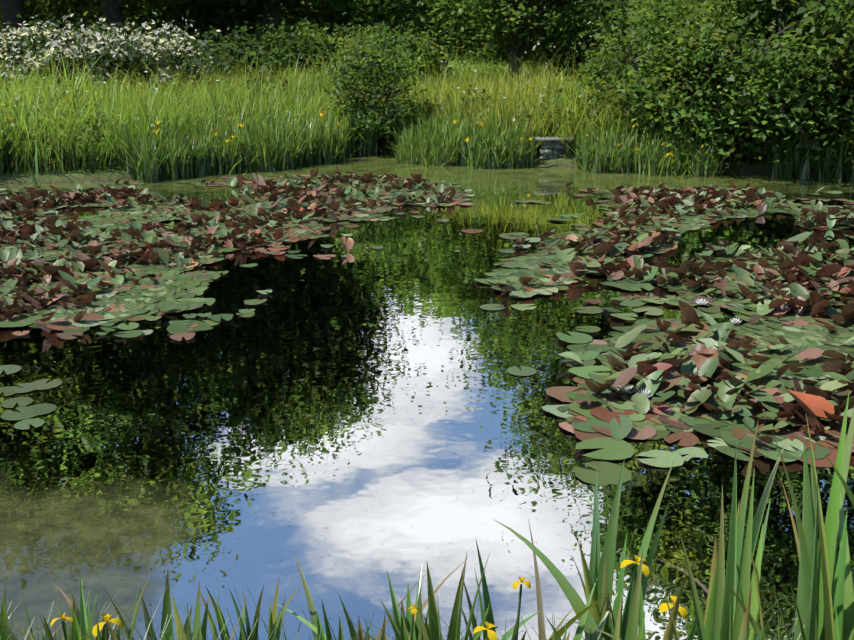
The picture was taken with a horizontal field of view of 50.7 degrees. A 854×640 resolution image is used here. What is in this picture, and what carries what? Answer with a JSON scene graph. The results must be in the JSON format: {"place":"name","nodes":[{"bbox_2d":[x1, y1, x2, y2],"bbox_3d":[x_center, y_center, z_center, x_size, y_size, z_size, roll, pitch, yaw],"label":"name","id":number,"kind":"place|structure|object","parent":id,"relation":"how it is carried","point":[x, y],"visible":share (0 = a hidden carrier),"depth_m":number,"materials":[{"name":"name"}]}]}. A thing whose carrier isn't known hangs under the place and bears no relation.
{"place":"outdoors","nodes":[
{"label":"outdoors","id":0,"kind":"place"},
{"bbox_2d":[81,3,591,51],"label":"sky","id":1,"kind":"structure","parent":0,"point":[575,3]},
{"bbox_2d":[0,52,773,184],"bbox_3d":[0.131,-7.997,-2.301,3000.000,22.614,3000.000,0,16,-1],"label":"terrain","id":2,"kind":"structure","parent":0,"point":[761,168],"depth_m":15.90,"materials":[{"name":"green plant"}]},
{"bbox_2d":[1,0,24,35],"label":"tree","id":3,"kind":"object","parent":2,"relation":"on","point":[9,8],"visible":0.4,"depth_m":33.50,"materials":[{"name":"brown plant"}]},
{"bbox_2d":[0,20,36,85],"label":"flowering shrub","id":4,"kind":"object","parent":2,"relation":"on","point":[13,52],"visible":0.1,"depth_m":21.83,"materials":[{"name":"white plant"}]},
{"bbox_2d":[0,10,80,59],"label":"shrub","id":5,"kind":"object","parent":2,"relation":"on","point":[18,15],"visible":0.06,"depth_m":27.97,"materials":[{"name":"green plant"}]},
{"bbox_2d":[0,0,87,30],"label":"tree","id":6,"kind":"object","parent":2,"relation":"on","point":[33,6],"visible":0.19,"depth_m":38.76,"materials":[{"name":"green plant"}]},
{"bbox_2d":[0,13,140,91],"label":"flowering shrub","id":7,"kind":"object","parent":2,"relation":"on","point":[41,36],"visible":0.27,"depth_m":21.00,"materials":[{"name":"white plant"}]},
{"bbox_2d":[0,0,166,35],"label":"tree","id":8,"kind":"object","parent":2,"relation":"on","point":[48,13],"depth_m":51.16,"materials":[{"name":"green plant"}]},
{"bbox_2d":[26,0,183,40],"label":"tree","id":9,"kind":"object","parent":2,"relation":"on","point":[86,3],"visible":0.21,"depth_m":38.09,"materials":[{"name":"green plant"}]},
{"bbox_2d":[5,9,223,92],"bbox_3d":[-7.602,-6.451,22.312,5.040,2.398,4.631,0,16,-1],"label":"flowering shrub","id":10,"kind":"object","parent":2,"relation":"on","point":[126,48],"visible":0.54,"depth_m":21.43,"materials":[{"name":"white plant"}]},
{"bbox_2d":[37,0,193,35],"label":"tree","id":11,"kind":"object","parent":2,"relation":"on","point":[112,11],"visible":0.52,"depth_m":32.20,"materials":[{"name":"green plant"}]},
{"bbox_2d":[48,11,208,43],"bbox_3d":[-9.956,-8.613,29.158,5.510,2.656,5.653,0,16,-1],"label":"shrub","id":12,"kind":"object","parent":2,"relation":"on","point":[98,26],"depth_m":29.01,"materials":[{"name":"green plant"}]},
{"bbox_2d":[73,0,196,32],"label":"tree","id":13,"kind":"object","parent":2,"relation":"on","point":[124,18],"visible":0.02,"depth_m":53.67,"materials":[{"name":"green plant"}]},
{"bbox_2d":[89,0,209,32],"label":"tree","id":14,"kind":"object","parent":2,"relation":"on","point":[163,5],"visible":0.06,"depth_m":45.70,"materials":[{"name":"green plant"}]},
{"bbox_2d":[104,17,272,80],"bbox_3d":[-7.662,-8.082,27.828,6.415,2.380,5.447,-10,19,-32],"label":"shrub","id":15,"kind":"object","parent":2,"relation":"on","point":[226,55],"visible":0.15,"depth_m":27.57,"materials":[{"name":"green plant"}]},
{"bbox_2d":[141,1,285,39],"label":"tree","id":16,"kind":"object","parent":2,"relation":"on","point":[206,22],"depth_m":55.31,"materials":[{"name":"green plant"}]},
{"bbox_2d":[149,0,296,47],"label":"tree","id":17,"kind":"object","parent":2,"relation":"on","point":[204,10],"visible":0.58,"depth_m":37.47,"materials":[{"name":"green plant"}]},
{"bbox_2d":[217,0,303,30],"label":"tree","id":18,"kind":"object","parent":2,"relation":"on","point":[286,21],"visible":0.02,"depth_m":48.50,"materials":[{"name":"green plant"}]},
{"bbox_2d":[198,0,356,41],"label":"tree","id":19,"kind":"object","parent":2,"relation":"on","point":[271,8],"visible":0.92,"depth_m":34.63,"materials":[{"name":"green plant"}]},
{"bbox_2d":[207,9,349,77],"bbox_3d":[-4.729,-8.570,29.049,4.811,2.760,4.987,0,16,-1],"label":"shrub","id":20,"kind":"object","parent":2,"relation":"on","point":[281,47],"visible":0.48,"depth_m":28.24,"materials":[{"name":"green plant"}]},
{"bbox_2d":[246,7,399,74],"bbox_3d":[-3.128,-9.065,30.133,6.141,2.784,5.678,0,16,-1],"label":"shrub","id":21,"kind":"object","parent":2,"relation":"on","point":[350,34],"visible":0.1,"depth_m":29.67,"materials":[{"name":"green plant"}]},
{"bbox_2d":[66,56,580,101],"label":"meadow umbel flowers","id":22,"kind":"object","parent":2,"relation":"on","point":[301,59],"visible":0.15,"depth_m":20.38,"materials":[{"name":"white plant"}]},
{"bbox_2d":[286,0,399,52],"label":"tree","id":23,"kind":"object","parent":2,"relation":"on","point":[336,17],"visible":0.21,"depth_m":39.39,"materials":[{"name":"green plant"}]},
{"bbox_2d":[280,0,405,36],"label":"tree","id":24,"kind":"object","parent":2,"relation":"on","point":[358,3],"visible":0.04,"depth_m":43.15,"materials":[{"name":"green plant"}]},
{"bbox_2d":[16,50,702,156],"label":"meadow herb clumps","id":25,"kind":"object","parent":2,"relation":"on","point":[286,81],"visible":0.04,"depth_m":21.11,"materials":[{"name":"green plant"}]},
{"bbox_2d":[308,21,436,156],"bbox_3d":[-1.175,-5.050,19.942,3.001,2.991,2.696,14,21,41],"label":"shrub","id":26,"kind":"object","parent":2,"relation":"on","point":[368,67],"visible":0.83,"depth_m":19.72,"materials":[{"name":"green plant"}]},
{"bbox_2d":[323,14,471,82],"bbox_3d":[-1.158,-8.586,29.396,4.960,2.585,5.304,6,17,21],"label":"shrub","id":27,"kind":"object","parent":2,"relation":"on","point":[427,49],"visible":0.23,"depth_m":28.39,"materials":[{"name":"green plant"}]},
{"bbox_2d":[0,558,804,639],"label":"bank grass","id":28,"kind":"structure","parent":2,"relation":"on","point":[153,636],"depth_m":2.71,"materials":[{"name":"green plant"}]},
{"bbox_2d":[369,0,474,42],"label":"tree","id":29,"kind":"object","parent":2,"relation":"on","point":[393,8],"visible":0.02,"depth_m":42.10,"materials":[{"name":"green plant"}]},
{"bbox_2d":[369,0,479,60],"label":"tree","id":30,"kind":"object","parent":2,"relation":"on","point":[414,18],"visible":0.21,"depth_m":35.38,"materials":[{"name":"green plant"}]},
{"bbox_2d":[0,24,852,175],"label":"tall grass","id":31,"kind":"structure","parent":2,"relation":"on","point":[144,106],"depth_m":18.57,"materials":[{"name":"green plant"}]},
{"bbox_2d":[0,360,853,639],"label":"iris","id":32,"kind":"object","parent":2,"relation":"on","point":[824,603],"visible":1,"depth_m":2.53,"materials":[{"name":"green plant"}]},
{"bbox_2d":[0,105,853,187],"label":"shore iris","id":33,"kind":"object","parent":2,"relation":"on","point":[276,148],"depth_m":17.01,"materials":[{"name":"green plant"}]},
{"bbox_2d":[422,0,599,66],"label":"tree","id":34,"kind":"object","parent":2,"relation":"on","point":[486,48],"visible":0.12,"depth_m":33.08,"materials":[{"name":"green plant"}]},
{"bbox_2d":[402,0,626,85],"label":"tree","id":35,"kind":"object","parent":2,"relation":"on","point":[556,23],"visible":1,"depth_m":26.12,"materials":[{"name":"green plant"}]},
{"bbox_2d":[534,136,573,160],"bbox_3d":[2.528,-3.363,18.117,0.745,0.619,0.509,0,16,-1],"label":"stone culvert","id":36,"kind":"object","parent":2,"relation":"on","point":[547,154],"visible":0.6,"depth_m":17.91,"materials":[{"name":"grey stone"}]},
{"bbox_2d":[528,0,616,51],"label":"tree","id":37,"kind":"object","parent":2,"relation":"on","point":[584,20],"depth_m":55.44,"materials":[{"name":"green plant"}]},
{"bbox_2d":[521,0,660,77],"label":"tree","id":38,"kind":"object","parent":2,"relation":"on","point":[585,41],"visible":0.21,"depth_m":28.49,"materials":[{"name":"green plant"}]},
{"bbox_2d":[610,0,726,53],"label":"tree","id":39,"kind":"object","parent":2,"relation":"on","point":[625,20],"visible":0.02,"depth_m":27.74,"materials":[{"name":"green plant"}]},
{"bbox_2d":[551,0,853,159],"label":"shrub","id":40,"kind":"object","parent":2,"relation":"on","point":[628,74],"visible":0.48,"depth_m":16.54,"materials":[{"name":"green plant"}]},
{"bbox_2d":[613,0,825,82],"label":"tree","id":41,"kind":"object","parent":2,"relation":"on","point":[652,4],"visible":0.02,"depth_m":23.09,"materials":[{"name":"green plant"}]},
{"bbox_2d":[614,0,853,161],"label":"shrub","id":42,"kind":"object","parent":2,"relation":"on","point":[715,49],"visible":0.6,"depth_m":15.31,"materials":[{"name":"green plant"}]},
{"bbox_2d":[650,0,853,163],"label":"shrub","id":43,"kind":"object","parent":2,"relation":"on","point":[796,5],"visible":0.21,"depth_m":15.24,"materials":[{"name":"green plant"}]},
{"bbox_2d":[722,0,853,144],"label":"shrub","id":44,"kind":"object","parent":2,"relation":"on","point":[834,62],"visible":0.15,"depth_m":15.46,"materials":[{"name":"green plant"}]},
{"bbox_2d":[0,153,853,639],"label":"pond water","id":45,"kind":"structure","parent":0,"point":[358,425],"depth_m":4.88,"materials":[{"name":"liquid"}]},
{"bbox_2d":[0,166,474,340],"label":"water lily pads","id":46,"kind":"object","parent":45,"relation":"on","point":[72,246],"visible":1,"depth_m":10.34,"materials":[{"name":"green plant"}]},
{"bbox_2d":[0,304,707,429],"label":"water lily pads","id":47,"kind":"object","parent":45,"relation":"on","point":[27,412],"visible":0.9,"depth_m":5.63,"materials":[{"name":"green plant"}]},
{"bbox_2d":[696,298,707,304],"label":"water lily flower","id":48,"kind":"object","parent":47,"relation":"on","point":[700,301],"visible":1,"depth_m":7.59,"materials":[{"name":"white plant"}]},
{"bbox_2d":[460,182,853,485],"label":"water lily pads","id":49,"kind":"object","parent":45,"relation":"on","point":[728,386],"visible":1,"depth_m":6.79,"materials":[{"name":"green plant"}]},
{"bbox_2d":[616,385,635,393],"bbox_3d":[1.233,0.430,5.563,0.132,0.055,0.132,0,16,-1],"label":"water lily flower","id":50,"kind":"object","parent":49,"relation":"on","point":[626,391],"visible":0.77,"depth_m":5.56,"materials":[{"name":"white plant"}]},
{"bbox_2d":[635,388,651,396],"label":"water lily flower","id":51,"kind":"object","parent":49,"relation":"on","point":[645,392],"visible":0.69,"depth_m":5.51,"materials":[{"name":"white plant"}]},
{"bbox_2d":[731,318,741,323],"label":"water lily flower","id":52,"kind":"object","parent":49,"relation":"on","point":[736,321],"visible":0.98,"depth_m":7.05,"materials":[{"name":"white plant"}]}
]}

